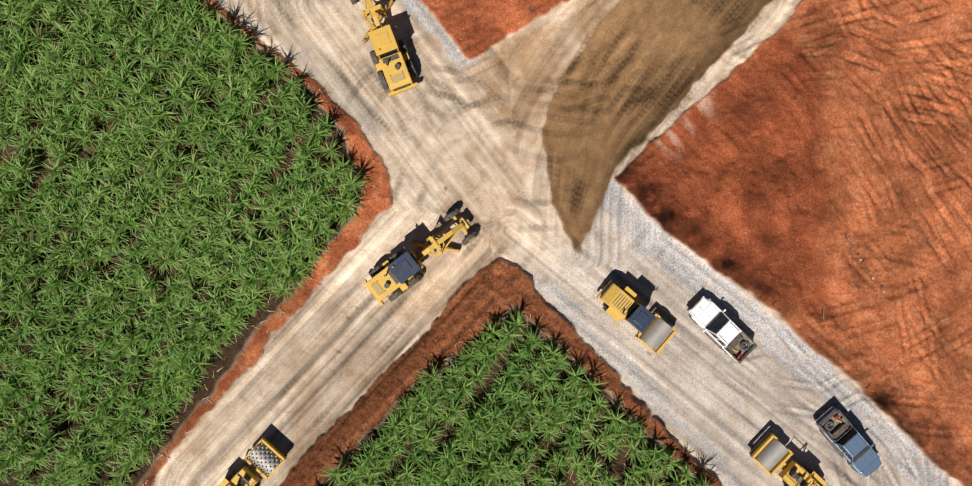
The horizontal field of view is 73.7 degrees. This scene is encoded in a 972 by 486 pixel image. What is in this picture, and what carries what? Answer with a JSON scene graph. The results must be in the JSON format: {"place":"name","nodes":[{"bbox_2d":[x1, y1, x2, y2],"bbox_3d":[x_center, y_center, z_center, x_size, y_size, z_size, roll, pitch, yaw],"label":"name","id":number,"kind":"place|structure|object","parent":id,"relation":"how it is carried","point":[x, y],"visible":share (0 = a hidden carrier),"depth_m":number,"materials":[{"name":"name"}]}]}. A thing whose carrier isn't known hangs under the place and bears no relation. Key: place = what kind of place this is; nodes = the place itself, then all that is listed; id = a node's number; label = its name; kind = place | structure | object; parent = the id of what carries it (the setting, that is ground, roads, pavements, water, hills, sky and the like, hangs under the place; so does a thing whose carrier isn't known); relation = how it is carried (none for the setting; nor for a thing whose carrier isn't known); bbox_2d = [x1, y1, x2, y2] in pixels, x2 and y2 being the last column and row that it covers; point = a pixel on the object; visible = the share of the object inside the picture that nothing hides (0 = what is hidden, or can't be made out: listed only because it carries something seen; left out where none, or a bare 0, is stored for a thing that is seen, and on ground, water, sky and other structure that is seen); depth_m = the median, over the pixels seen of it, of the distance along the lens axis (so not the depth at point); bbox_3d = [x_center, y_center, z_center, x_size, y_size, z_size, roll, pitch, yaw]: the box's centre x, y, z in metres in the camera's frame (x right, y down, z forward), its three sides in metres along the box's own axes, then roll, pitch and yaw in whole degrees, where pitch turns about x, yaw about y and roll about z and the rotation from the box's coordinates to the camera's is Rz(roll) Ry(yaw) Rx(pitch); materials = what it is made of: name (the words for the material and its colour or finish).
{"place":"outdoors","nodes":[
{"label":"outdoors","id":0,"kind":"place"},
{"bbox_2d":[0,0,971,485],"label":"soil ground","id":1,"kind":"structure","parent":0,"point":[794,154],"depth_m":47.95,"materials":[{"name":"orange soil"}]},
{"bbox_2d":[0,0,696,485],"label":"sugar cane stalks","id":2,"kind":"object","parent":1,"relation":"on","point":[126,234],"visible":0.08,"depth_m":47.70,"materials":[{"name":"green plant"}]},
{"bbox_2d":[0,2,703,485],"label":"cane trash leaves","id":3,"kind":"object","parent":1,"relation":"on","point":[316,284],"visible":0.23,"depth_m":48.15,"materials":[{"name":"plant"}]},
{"bbox_2d":[0,0,708,485],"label":"sugar cane leaves","id":4,"kind":"object","parent":1,"relation":"on","point":[192,216],"visible":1,"depth_m":46.71,"materials":[{"name":"green plant"}]},
{"bbox_2d":[772,238,882,391],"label":"survey stakes","id":5,"kind":"object","parent":1,"relation":"on","point":[823,309],"visible":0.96,"depth_m":47.04,"materials":[{"name":"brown wood"}]},
{"bbox_2d":[153,0,963,485],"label":"dirt road","id":6,"kind":"structure","parent":0,"point":[525,146],"depth_m":48.34,"materials":[{"name":"beige soil"}]},
{"bbox_2d":[218,436,286,485],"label":"padfoot roller","id":7,"kind":"object","parent":6,"relation":"on","point":[266,457],"visible":1,"depth_m":46.96,"materials":[{"name":"yellow paint"}]},
{"bbox_2d":[350,0,417,96],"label":"motor grader","id":8,"kind":"object","parent":6,"relation":"on","point":[393,63],"visible":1,"depth_m":46.18,"materials":[{"name":"yellow paint"}]},
{"bbox_2d":[363,207,478,305],"bbox_3d":[-4.782,1.020,46.677,8.815,3.444,2.918,-37,90,0],"label":"motor grader","id":9,"kind":"object","parent":6,"relation":"on","point":[394,273],"visible":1,"depth_m":46.25,"materials":[{"name":"yellow paint"}]},
{"bbox_2d":[596,280,676,354],"bbox_3d":[10.943,5.347,46.864,6.080,3.087,2.420,41,90,0],"label":"soil compactor","id":10,"kind":"object","parent":6,"relation":"on","point":[654,330],"visible":1,"depth_m":46.74,"materials":[{"name":"yellow paint"}]},
{"bbox_2d":[687,296,756,363],"bbox_3d":[17.289,6.309,47.293,5.460,2.205,2.340,45,90,0],"label":"white pickup","id":11,"kind":"object","parent":6,"relation":"on","point":[724,332],"visible":1,"depth_m":47.24,"materials":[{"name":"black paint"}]},
{"bbox_2d":[749,432,826,485],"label":"soil compactor","id":12,"kind":"object","parent":6,"relation":"on","point":[771,454],"visible":1,"depth_m":46.91,"materials":[{"name":"yellow paint"}]},
{"bbox_2d":[814,407,882,477],"bbox_3d":[26.703,14.689,47.293,2.340,2.205,5.460,-41,90,0],"label":"pickup truck","id":13,"kind":"object","parent":6,"relation":"on","point":[844,437],"visible":1,"depth_m":47.24,"materials":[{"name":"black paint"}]}
]}

